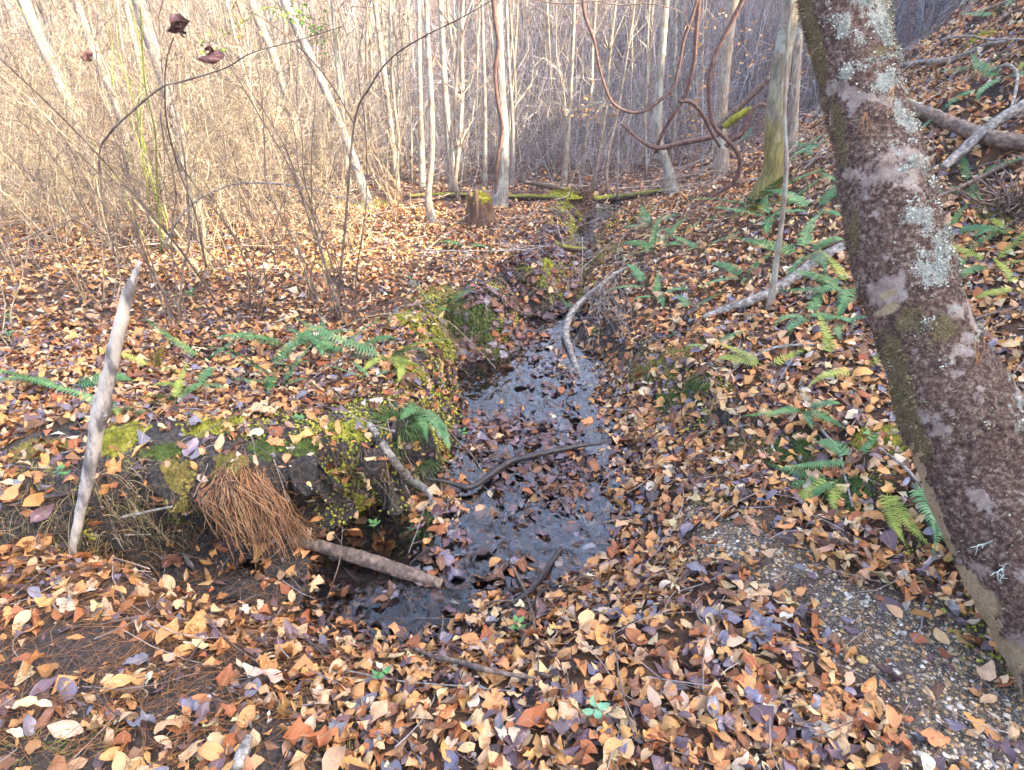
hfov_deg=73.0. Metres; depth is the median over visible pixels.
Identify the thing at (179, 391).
fern
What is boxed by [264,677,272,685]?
fallen leaf
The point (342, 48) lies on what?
bare sapling
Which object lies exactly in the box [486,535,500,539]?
fallen leaf
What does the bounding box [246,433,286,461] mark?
moss cushion
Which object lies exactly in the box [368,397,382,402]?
fallen leaf
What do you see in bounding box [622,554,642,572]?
fallen leaf
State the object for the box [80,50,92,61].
dead leaf cluster
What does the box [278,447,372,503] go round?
hanging roots
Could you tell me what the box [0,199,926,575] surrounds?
bank grass
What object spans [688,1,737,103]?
bare sapling
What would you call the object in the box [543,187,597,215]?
root mound
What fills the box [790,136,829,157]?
fern
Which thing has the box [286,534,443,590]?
weathered pole
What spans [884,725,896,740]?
fallen leaf
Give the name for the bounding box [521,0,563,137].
bare sapling
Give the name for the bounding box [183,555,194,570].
fallen leaf
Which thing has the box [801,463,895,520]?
moss cushion
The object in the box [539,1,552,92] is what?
bare tree
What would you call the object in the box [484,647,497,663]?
fallen leaf
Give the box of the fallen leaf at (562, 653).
[549,648,570,666]
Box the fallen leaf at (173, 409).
[169,407,177,411]
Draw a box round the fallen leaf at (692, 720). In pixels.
[684,705,696,727]
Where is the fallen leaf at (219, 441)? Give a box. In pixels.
[214,434,223,448]
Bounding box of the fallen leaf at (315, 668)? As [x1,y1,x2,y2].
[296,663,320,671]
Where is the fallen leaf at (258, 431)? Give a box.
[246,428,263,435]
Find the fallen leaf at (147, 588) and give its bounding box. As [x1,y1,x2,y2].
[143,583,154,596]
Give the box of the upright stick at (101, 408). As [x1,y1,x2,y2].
[67,261,141,555]
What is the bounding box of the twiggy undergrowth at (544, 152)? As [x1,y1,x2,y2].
[170,10,751,188]
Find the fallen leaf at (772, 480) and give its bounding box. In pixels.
[767,476,787,487]
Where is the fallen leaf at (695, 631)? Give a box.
[688,624,711,636]
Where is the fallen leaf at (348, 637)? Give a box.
[336,635,352,640]
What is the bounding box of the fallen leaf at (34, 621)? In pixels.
[31,608,40,632]
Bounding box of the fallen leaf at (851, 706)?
[843,691,858,712]
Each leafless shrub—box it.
[0,0,107,218]
[0,0,111,231]
[0,0,199,304]
[0,0,237,329]
[0,0,294,276]
[0,1,158,255]
[0,5,195,209]
[0,68,76,279]
[0,164,25,345]
[14,0,186,250]
[38,0,336,317]
[90,0,307,253]
[96,1,317,232]
[114,0,432,326]
[151,40,333,298]
[190,0,386,204]
[258,127,396,249]
[312,33,440,224]
[316,59,424,205]
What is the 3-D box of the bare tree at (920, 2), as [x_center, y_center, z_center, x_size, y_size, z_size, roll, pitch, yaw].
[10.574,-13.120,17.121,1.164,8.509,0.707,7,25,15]
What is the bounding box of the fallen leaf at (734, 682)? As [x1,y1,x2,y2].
[731,674,744,693]
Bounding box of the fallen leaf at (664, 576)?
[662,571,667,579]
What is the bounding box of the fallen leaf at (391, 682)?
[387,677,396,685]
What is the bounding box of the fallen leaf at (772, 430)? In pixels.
[769,427,775,441]
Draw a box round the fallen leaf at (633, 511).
[629,505,636,515]
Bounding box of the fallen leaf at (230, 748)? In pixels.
[224,745,234,755]
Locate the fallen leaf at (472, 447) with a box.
[468,443,485,451]
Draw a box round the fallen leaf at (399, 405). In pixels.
[393,403,406,412]
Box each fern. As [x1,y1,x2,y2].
[0,368,134,390]
[26,376,150,422]
[100,344,179,372]
[128,362,209,406]
[145,319,254,359]
[153,367,224,390]
[165,288,203,301]
[206,322,328,393]
[216,329,356,346]
[230,344,311,385]
[285,326,395,359]
[296,318,446,383]
[304,319,378,357]
[328,360,391,377]
[398,401,450,451]
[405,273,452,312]
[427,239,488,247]
[436,286,475,316]
[604,263,659,293]
[618,212,695,257]
[623,204,681,229]
[632,270,688,308]
[660,213,725,233]
[668,231,744,249]
[675,291,723,310]
[684,331,750,348]
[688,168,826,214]
[700,252,773,287]
[714,174,827,238]
[716,344,804,365]
[732,209,843,277]
[733,128,752,143]
[742,400,847,429]
[764,184,841,218]
[765,462,843,515]
[776,278,853,335]
[778,250,856,315]
[780,438,876,468]
[789,134,826,160]
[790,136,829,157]
[807,354,880,387]
[808,312,866,340]
[815,309,836,357]
[818,171,835,180]
[877,491,932,548]
[908,482,947,559]
[914,90,972,128]
[939,157,1023,198]
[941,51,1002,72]
[950,200,1013,236]
[951,228,1018,268]
[953,230,1023,276]
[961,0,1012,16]
[970,51,1023,102]
[974,218,1023,238]
[974,256,1023,298]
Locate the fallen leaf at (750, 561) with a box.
[746,558,759,565]
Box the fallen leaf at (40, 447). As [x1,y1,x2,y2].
[33,444,51,455]
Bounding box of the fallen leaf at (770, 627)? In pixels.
[746,614,780,644]
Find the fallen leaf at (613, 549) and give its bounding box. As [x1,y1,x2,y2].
[607,540,619,558]
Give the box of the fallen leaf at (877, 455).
[869,453,883,458]
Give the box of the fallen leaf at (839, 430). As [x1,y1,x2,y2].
[833,427,846,437]
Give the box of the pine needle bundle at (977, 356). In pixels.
[973,328,984,365]
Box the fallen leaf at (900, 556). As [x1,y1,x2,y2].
[893,553,903,560]
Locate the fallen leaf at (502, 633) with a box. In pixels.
[495,631,509,639]
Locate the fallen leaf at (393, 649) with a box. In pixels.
[391,641,399,652]
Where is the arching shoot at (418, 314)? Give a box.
[334,313,495,367]
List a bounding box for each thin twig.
[80,533,150,536]
[86,541,159,576]
[122,505,172,517]
[210,5,351,41]
[323,527,342,604]
[346,670,513,691]
[398,543,436,586]
[427,361,444,400]
[447,428,484,474]
[484,596,562,602]
[511,564,538,685]
[536,0,690,31]
[584,516,637,528]
[613,632,635,738]
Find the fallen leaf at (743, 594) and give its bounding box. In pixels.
[731,589,747,599]
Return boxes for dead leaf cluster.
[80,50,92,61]
[166,14,189,37]
[197,45,224,63]
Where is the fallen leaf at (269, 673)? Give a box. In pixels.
[248,667,283,682]
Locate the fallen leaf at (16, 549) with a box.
[12,538,28,553]
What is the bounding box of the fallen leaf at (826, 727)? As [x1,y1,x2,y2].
[813,720,835,736]
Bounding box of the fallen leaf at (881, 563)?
[870,559,886,569]
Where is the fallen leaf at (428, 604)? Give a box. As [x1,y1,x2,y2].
[417,597,434,610]
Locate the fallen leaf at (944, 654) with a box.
[939,646,950,658]
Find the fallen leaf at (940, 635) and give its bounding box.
[933,627,949,644]
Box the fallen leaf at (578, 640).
[574,630,588,652]
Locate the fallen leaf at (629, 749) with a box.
[610,738,634,760]
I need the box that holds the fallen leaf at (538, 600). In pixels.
[536,597,547,610]
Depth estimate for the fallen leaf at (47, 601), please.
2.07 m
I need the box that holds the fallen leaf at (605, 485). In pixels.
[599,481,609,488]
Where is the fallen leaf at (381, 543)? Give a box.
[376,540,391,549]
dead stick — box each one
[413,647,535,678]
[417,459,426,483]
[739,343,825,363]
[783,309,804,336]
[797,141,830,172]
[798,113,822,138]
[808,416,853,506]
[879,447,922,489]
[975,306,1023,319]
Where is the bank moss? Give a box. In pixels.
[61,199,1011,676]
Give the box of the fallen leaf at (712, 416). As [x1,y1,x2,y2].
[709,414,718,426]
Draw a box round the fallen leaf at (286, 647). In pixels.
[275,640,298,659]
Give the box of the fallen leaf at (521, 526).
[514,523,529,531]
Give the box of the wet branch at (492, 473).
[424,436,611,505]
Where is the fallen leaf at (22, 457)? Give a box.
[8,452,25,462]
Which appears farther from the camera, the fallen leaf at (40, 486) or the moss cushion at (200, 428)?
the moss cushion at (200, 428)
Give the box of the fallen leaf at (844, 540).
[837,536,852,543]
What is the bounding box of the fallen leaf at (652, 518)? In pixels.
[640,514,657,522]
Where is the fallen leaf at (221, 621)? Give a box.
[205,617,228,627]
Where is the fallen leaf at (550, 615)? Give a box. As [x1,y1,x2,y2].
[540,608,557,622]
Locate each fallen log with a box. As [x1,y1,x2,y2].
[520,179,567,190]
[910,101,1023,151]
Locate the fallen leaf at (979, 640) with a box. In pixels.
[961,634,983,646]
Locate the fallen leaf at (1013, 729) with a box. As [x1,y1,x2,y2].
[1007,719,1019,740]
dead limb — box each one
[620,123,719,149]
[724,102,766,147]
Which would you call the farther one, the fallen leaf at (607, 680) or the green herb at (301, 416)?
the green herb at (301, 416)
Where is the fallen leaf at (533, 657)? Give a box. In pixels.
[530,651,535,666]
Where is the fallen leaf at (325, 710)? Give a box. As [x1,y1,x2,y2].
[313,700,326,715]
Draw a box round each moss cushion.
[6,435,71,460]
[101,435,134,457]
[103,419,152,443]
[134,440,187,526]
[159,453,199,519]
[181,412,250,438]
[207,451,250,484]
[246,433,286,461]
[282,435,322,456]
[315,415,388,514]
[349,198,387,211]
[373,307,425,334]
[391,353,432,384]
[398,311,455,371]
[423,285,463,304]
[443,294,489,349]
[466,295,501,349]
[515,257,562,297]
[557,199,571,210]
[586,243,622,269]
[626,207,655,223]
[630,352,663,387]
[651,338,704,387]
[656,376,684,416]
[680,362,720,405]
[734,205,761,218]
[764,430,820,475]
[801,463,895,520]
[842,423,907,460]
[958,27,997,53]
[968,202,1023,229]
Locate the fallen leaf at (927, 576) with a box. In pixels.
[925,566,936,581]
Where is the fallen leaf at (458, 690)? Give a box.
[446,687,463,707]
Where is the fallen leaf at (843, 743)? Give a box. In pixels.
[828,731,850,756]
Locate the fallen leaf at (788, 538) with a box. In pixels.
[771,532,796,544]
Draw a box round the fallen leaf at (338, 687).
[333,684,343,691]
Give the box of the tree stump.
[464,185,496,227]
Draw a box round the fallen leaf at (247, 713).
[237,705,255,727]
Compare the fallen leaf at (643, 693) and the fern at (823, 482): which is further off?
the fern at (823, 482)
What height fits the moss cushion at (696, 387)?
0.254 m
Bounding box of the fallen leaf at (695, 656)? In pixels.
[690,654,698,664]
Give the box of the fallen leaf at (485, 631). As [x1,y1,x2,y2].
[480,625,491,642]
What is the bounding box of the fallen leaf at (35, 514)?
[30,503,54,521]
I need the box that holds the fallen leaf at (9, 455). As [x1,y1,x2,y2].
[0,452,13,458]
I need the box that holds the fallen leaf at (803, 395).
[800,389,812,404]
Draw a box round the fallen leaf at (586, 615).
[578,609,594,627]
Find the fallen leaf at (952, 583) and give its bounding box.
[949,578,955,587]
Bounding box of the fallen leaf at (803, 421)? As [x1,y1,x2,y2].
[792,419,806,425]
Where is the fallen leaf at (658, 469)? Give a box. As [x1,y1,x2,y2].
[650,466,660,474]
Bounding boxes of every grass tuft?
[0,460,68,501]
[0,718,69,769]
[47,712,120,759]
[99,442,145,472]
[309,258,339,269]
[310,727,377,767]
[316,700,369,727]
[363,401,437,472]
[392,509,440,551]
[398,453,449,491]
[429,304,460,343]
[445,289,474,319]
[474,333,546,371]
[485,246,509,253]
[514,262,557,295]
[606,240,630,246]
[626,333,671,367]
[687,486,732,512]
[723,423,771,458]
[777,465,829,497]
[804,448,859,480]
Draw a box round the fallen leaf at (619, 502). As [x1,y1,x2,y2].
[614,498,625,509]
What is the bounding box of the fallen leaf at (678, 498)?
[672,494,683,512]
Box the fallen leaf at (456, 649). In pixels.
[448,644,464,655]
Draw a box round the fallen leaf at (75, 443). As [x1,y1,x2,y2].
[68,435,82,448]
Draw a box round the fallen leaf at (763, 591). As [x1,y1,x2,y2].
[748,588,771,597]
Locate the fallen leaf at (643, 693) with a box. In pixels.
[639,684,650,699]
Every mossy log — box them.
[409,192,472,197]
[508,194,564,200]
[555,241,585,251]
[592,188,663,202]
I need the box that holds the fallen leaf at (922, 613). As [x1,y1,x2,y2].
[911,608,932,619]
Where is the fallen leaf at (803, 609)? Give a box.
[794,603,815,617]
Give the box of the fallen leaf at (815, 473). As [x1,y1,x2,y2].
[805,468,824,480]
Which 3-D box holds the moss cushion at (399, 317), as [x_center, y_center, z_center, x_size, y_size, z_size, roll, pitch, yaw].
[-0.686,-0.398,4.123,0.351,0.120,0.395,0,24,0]
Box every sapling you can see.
[0,0,27,88]
[2,0,76,183]
[2,0,96,169]
[3,0,64,130]
[56,0,148,181]
[72,0,186,195]
[86,0,158,131]
[90,0,134,98]
[148,0,258,191]
[160,0,200,116]
[180,1,237,176]
[185,0,252,138]
[188,0,250,174]
[194,0,243,160]
[199,0,231,70]
[214,0,276,157]
[222,0,317,159]
[238,0,307,170]
[245,0,268,114]
[267,0,302,101]
[293,0,386,188]
[297,0,351,138]
[302,0,336,163]
[325,0,361,147]
[335,0,411,188]
[347,0,386,171]
[351,4,403,100]
[364,0,440,182]
[374,0,417,180]
[393,0,423,152]
[401,122,480,165]
[422,0,456,159]
[439,0,521,202]
[450,0,487,74]
[463,0,493,166]
[465,0,541,166]
[470,0,564,178]
[473,0,567,147]
[475,0,522,173]
[479,0,509,150]
[508,0,545,143]
[514,0,533,85]
[519,0,601,182]
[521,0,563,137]
[523,0,564,89]
[537,0,595,145]
[539,0,579,154]
[555,1,578,91]
[561,94,618,198]
[581,1,623,143]
[587,0,612,57]
[595,0,628,105]
[597,0,663,194]
[599,0,655,91]
[608,0,651,175]
[610,0,635,82]
[625,0,676,171]
[634,1,658,106]
[663,0,725,165]
[664,0,759,173]
[682,0,712,139]
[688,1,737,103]
[728,0,749,101]
[734,0,783,138]
[736,19,817,116]
[746,0,779,106]
[766,0,791,310]
[787,44,814,119]
[900,0,936,36]
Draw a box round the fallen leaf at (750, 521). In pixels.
[745,514,759,536]
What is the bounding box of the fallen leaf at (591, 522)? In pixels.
[582,515,595,526]
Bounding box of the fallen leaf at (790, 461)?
[785,455,794,470]
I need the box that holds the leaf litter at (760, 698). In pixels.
[0,0,1023,769]
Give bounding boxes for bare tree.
[0,0,63,161]
[6,0,44,102]
[8,0,101,189]
[35,0,88,171]
[56,0,72,66]
[67,0,140,186]
[106,1,158,157]
[145,0,204,121]
[161,0,215,154]
[164,0,210,141]
[184,0,280,187]
[190,2,236,150]
[253,0,330,125]
[344,0,367,84]
[347,0,407,169]
[360,0,415,148]
[378,0,402,104]
[406,0,415,103]
[429,0,492,192]
[430,0,484,183]
[431,0,471,113]
[434,3,467,107]
[464,0,491,116]
[464,25,482,94]
[484,0,492,55]
[509,1,515,70]
[528,0,580,169]
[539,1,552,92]
[552,0,617,174]
[566,0,578,71]
[572,0,636,192]
[628,0,675,174]
[635,0,681,159]
[641,0,649,102]
[667,0,677,60]
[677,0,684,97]
[684,1,693,62]
[728,0,748,83]
[740,0,770,122]
[765,0,782,40]
[806,75,814,112]
[917,0,925,43]
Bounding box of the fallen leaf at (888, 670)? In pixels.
[876,664,903,681]
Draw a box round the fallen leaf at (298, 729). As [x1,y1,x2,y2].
[282,716,338,748]
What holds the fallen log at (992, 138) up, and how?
on the forest floor
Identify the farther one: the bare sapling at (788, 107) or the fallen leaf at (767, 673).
the bare sapling at (788, 107)
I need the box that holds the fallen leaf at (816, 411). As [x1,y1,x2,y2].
[811,405,823,417]
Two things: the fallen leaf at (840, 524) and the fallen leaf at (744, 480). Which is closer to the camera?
the fallen leaf at (840, 524)
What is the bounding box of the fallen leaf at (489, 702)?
[482,688,507,710]
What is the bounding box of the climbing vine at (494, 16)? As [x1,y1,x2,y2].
[491,0,503,193]
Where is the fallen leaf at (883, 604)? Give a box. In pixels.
[875,596,904,611]
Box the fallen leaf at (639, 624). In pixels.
[636,619,650,626]
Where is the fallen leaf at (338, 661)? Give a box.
[328,659,347,674]
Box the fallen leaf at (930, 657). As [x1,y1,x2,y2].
[927,651,934,661]
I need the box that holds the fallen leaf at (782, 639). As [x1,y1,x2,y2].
[773,636,799,649]
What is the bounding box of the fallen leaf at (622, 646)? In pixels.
[607,637,627,655]
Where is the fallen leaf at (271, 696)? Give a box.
[252,692,276,706]
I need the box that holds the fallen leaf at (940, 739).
[916,727,950,747]
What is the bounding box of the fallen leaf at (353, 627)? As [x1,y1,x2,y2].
[340,619,357,631]
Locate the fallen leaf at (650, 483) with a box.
[646,481,654,490]
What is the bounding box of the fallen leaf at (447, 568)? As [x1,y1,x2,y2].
[445,565,450,573]
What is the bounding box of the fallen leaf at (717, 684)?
[708,679,725,703]
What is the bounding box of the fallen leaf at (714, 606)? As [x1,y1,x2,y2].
[695,604,720,612]
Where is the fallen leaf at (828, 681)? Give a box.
[817,676,841,683]
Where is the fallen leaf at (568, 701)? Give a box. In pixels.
[555,698,575,707]
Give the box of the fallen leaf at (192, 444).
[182,437,198,455]
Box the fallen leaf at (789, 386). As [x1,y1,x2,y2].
[785,381,793,393]
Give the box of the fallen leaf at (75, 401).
[68,400,81,403]
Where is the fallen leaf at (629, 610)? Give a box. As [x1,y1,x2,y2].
[619,603,636,617]
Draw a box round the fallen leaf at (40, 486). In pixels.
[37,479,53,489]
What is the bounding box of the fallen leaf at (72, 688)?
[57,677,77,701]
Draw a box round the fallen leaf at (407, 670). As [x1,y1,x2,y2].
[395,666,413,675]
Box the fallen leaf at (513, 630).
[507,622,520,634]
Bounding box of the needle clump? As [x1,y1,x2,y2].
[195,461,321,573]
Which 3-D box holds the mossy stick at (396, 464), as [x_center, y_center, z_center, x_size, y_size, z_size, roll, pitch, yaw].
[-0.459,0.330,2.891,0.238,0.393,0.158,-12,27,-24]
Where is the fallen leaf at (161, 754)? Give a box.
[158,741,175,760]
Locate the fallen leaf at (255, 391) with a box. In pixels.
[245,389,261,395]
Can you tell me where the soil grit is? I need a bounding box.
[5,323,803,762]
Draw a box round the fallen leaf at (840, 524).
[825,521,843,529]
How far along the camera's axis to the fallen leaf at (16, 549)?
2.30 m
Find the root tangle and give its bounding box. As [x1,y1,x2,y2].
[942,154,1023,235]
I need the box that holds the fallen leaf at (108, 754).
[99,746,122,760]
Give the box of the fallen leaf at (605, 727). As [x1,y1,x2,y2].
[598,721,613,745]
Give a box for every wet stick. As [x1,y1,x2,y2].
[502,581,557,610]
[509,547,562,605]
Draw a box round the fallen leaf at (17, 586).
[6,584,30,589]
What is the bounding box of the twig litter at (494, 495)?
[0,35,1023,769]
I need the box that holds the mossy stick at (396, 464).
[366,422,435,503]
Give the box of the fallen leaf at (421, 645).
[416,642,425,653]
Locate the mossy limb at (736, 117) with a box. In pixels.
[722,106,750,128]
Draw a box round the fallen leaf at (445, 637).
[438,627,460,642]
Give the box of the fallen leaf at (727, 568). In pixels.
[723,560,740,572]
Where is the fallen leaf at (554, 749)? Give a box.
[548,743,565,764]
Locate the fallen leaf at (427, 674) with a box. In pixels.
[412,663,436,679]
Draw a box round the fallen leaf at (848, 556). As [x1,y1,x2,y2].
[843,554,855,560]
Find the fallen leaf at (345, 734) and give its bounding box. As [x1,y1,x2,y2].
[332,724,349,746]
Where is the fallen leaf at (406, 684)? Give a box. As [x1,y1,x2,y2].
[404,679,415,695]
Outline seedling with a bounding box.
[582,696,609,718]
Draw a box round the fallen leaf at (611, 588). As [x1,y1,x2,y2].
[606,582,626,591]
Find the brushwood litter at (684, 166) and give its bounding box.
[0,0,1023,284]
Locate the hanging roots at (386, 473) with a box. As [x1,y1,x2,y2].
[336,445,432,518]
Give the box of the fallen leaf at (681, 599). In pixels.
[674,593,702,613]
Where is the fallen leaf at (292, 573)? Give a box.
[286,571,296,577]
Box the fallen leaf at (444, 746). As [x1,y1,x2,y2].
[440,739,456,762]
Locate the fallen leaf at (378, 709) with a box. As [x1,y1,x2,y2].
[368,700,387,724]
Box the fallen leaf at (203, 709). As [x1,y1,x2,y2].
[191,700,209,732]
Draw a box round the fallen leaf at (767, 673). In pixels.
[758,663,788,681]
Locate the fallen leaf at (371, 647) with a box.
[368,642,377,652]
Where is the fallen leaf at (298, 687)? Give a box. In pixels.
[284,682,299,693]
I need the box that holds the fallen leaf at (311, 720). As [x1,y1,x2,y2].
[304,714,315,730]
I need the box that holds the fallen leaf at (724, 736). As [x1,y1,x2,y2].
[707,731,732,741]
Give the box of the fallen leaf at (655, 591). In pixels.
[648,586,664,594]
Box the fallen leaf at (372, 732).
[368,728,393,736]
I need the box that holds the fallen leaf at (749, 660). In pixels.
[742,654,762,677]
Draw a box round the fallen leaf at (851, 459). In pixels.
[846,451,863,462]
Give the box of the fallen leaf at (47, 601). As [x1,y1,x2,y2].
[38,596,56,606]
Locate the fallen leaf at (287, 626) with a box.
[283,618,293,639]
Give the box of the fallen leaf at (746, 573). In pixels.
[739,568,750,578]
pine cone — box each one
[219,595,239,604]
[526,685,542,707]
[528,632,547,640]
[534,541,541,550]
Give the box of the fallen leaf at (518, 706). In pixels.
[513,699,531,711]
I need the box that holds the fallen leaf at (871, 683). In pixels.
[861,675,876,693]
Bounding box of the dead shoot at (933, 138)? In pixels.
[929,103,934,171]
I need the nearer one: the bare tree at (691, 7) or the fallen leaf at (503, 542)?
the fallen leaf at (503, 542)
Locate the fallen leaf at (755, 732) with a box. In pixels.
[745,726,763,740]
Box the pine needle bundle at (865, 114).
[852,112,878,142]
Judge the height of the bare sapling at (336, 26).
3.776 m
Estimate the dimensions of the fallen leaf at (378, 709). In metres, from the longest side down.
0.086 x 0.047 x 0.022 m
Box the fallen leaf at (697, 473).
[688,468,701,479]
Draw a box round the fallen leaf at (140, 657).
[122,653,147,664]
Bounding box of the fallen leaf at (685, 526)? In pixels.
[680,522,693,536]
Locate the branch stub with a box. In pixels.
[231,734,251,769]
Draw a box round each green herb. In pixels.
[49,463,69,478]
[291,413,304,421]
[368,518,379,530]
[371,666,391,678]
[510,614,525,631]
[863,429,878,440]
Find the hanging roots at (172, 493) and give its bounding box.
[105,488,198,541]
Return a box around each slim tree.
[17,0,115,204]
[72,0,145,199]
[121,0,168,184]
[131,0,210,242]
[247,0,305,183]
[280,0,372,203]
[331,0,351,187]
[372,0,400,187]
[416,0,425,188]
[424,0,436,222]
[438,0,458,191]
[480,0,486,186]
[491,0,509,208]
[505,0,514,185]
[560,0,575,186]
[654,0,678,195]
[713,0,738,177]
[787,16,802,154]
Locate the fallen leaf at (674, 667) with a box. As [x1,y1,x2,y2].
[668,655,681,675]
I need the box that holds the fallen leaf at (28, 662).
[22,649,43,674]
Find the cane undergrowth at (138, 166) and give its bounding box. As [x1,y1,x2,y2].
[0,0,434,260]
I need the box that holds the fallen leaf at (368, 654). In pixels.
[362,650,374,660]
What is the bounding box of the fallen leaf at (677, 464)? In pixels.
[672,460,678,470]
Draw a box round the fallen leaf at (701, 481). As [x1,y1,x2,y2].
[690,479,705,487]
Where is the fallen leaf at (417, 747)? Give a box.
[405,734,427,756]
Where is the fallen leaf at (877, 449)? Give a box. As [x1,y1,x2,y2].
[870,445,892,452]
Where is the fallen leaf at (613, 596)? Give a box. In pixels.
[610,593,622,604]
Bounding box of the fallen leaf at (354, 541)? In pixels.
[346,537,364,547]
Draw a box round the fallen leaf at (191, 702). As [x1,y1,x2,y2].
[178,696,198,710]
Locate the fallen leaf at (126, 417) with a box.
[122,413,129,422]
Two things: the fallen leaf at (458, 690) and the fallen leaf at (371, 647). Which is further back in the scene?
the fallen leaf at (371, 647)
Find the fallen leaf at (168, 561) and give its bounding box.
[161,554,182,568]
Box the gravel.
[661,496,1023,769]
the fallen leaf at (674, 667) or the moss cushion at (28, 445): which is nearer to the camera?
the fallen leaf at (674, 667)
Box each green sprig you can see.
[200,30,230,73]
[231,0,263,38]
[262,6,291,17]
[275,1,308,26]
[298,9,327,53]
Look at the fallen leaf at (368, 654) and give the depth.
2.13 m
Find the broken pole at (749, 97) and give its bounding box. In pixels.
[717,75,769,130]
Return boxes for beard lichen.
[971,540,992,554]
[990,563,1008,583]
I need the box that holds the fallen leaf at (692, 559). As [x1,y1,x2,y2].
[687,554,697,561]
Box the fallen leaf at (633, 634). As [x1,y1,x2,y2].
[625,628,647,644]
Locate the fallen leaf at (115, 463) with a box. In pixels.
[105,458,121,473]
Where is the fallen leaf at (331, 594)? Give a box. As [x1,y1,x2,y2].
[328,592,341,598]
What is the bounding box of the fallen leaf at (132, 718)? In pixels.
[126,714,138,720]
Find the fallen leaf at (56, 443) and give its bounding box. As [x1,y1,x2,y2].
[49,436,64,454]
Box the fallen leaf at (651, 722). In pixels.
[647,719,656,726]
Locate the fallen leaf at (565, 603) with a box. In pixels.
[558,601,575,610]
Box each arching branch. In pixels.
[0,58,229,299]
[0,83,181,283]
[0,197,98,251]
[58,1,342,256]
[116,0,190,251]
[142,37,221,267]
[160,149,389,251]
[246,0,353,122]
[335,0,492,317]
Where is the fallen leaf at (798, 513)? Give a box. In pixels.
[792,505,810,520]
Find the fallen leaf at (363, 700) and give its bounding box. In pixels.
[348,692,377,712]
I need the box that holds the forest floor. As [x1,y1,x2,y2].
[0,0,1023,769]
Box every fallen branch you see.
[562,262,640,386]
[702,241,845,318]
[893,0,955,23]
[899,40,1009,67]
[904,35,1023,50]
[938,156,1023,197]
[940,99,1023,170]
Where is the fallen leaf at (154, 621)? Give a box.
[146,616,159,626]
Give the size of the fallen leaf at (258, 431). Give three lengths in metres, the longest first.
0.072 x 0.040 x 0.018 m
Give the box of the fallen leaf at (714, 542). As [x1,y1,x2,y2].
[698,539,717,544]
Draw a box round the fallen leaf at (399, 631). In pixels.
[389,622,406,636]
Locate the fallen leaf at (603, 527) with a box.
[597,521,606,536]
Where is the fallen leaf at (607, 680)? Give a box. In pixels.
[601,674,615,695]
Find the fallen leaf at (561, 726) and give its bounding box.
[551,716,584,735]
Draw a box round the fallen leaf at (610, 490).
[605,488,623,496]
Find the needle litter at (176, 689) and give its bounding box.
[0,355,1023,769]
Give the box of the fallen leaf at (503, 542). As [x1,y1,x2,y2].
[500,539,507,553]
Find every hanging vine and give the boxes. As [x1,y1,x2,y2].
[581,0,698,113]
[654,0,700,152]
[678,99,720,147]
[692,0,744,209]
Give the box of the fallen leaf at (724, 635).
[719,630,728,646]
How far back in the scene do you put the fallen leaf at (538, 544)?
2.77 m
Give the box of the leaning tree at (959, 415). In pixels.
[793,0,1023,699]
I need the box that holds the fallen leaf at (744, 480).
[738,477,748,482]
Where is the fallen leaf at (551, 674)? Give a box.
[535,668,562,679]
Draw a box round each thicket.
[0,0,437,179]
[177,0,970,169]
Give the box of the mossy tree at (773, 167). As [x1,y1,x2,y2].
[744,0,798,203]
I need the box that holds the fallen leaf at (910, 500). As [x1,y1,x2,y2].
[907,496,919,505]
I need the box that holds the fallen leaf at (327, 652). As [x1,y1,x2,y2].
[318,641,330,654]
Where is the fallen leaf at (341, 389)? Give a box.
[331,387,344,393]
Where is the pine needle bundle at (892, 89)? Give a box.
[874,86,893,123]
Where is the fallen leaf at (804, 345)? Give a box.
[803,342,819,348]
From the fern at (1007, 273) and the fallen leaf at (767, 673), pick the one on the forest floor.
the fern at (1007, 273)
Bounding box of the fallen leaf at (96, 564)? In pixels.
[82,562,106,568]
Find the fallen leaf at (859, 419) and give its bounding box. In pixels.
[853,413,867,426]
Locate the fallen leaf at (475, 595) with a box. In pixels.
[468,591,486,599]
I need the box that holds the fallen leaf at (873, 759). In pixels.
[865,749,883,766]
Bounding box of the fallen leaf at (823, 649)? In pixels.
[816,643,832,654]
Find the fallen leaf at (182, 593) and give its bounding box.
[175,585,195,595]
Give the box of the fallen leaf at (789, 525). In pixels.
[776,522,795,528]
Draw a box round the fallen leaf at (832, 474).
[821,464,839,478]
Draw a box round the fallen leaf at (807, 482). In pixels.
[803,477,812,496]
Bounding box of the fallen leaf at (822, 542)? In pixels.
[810,534,828,546]
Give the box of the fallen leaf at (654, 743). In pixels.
[642,734,660,750]
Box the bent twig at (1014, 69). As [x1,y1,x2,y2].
[988,63,1018,106]
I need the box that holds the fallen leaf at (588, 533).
[582,530,590,535]
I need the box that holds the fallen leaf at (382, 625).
[372,620,388,627]
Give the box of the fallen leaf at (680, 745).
[667,736,689,758]
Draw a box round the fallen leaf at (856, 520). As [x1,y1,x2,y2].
[850,517,861,530]
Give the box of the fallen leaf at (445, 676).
[442,671,453,682]
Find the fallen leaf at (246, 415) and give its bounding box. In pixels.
[241,407,256,416]
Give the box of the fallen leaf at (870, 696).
[859,690,876,708]
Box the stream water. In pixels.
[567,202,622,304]
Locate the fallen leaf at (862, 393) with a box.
[858,389,872,398]
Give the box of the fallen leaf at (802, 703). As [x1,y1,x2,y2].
[792,699,807,707]
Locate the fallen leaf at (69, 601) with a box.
[56,590,75,612]
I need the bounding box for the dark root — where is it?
[8,491,77,507]
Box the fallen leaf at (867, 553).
[863,547,871,559]
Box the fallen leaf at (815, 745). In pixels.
[804,741,821,756]
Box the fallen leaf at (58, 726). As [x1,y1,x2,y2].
[47,720,82,737]

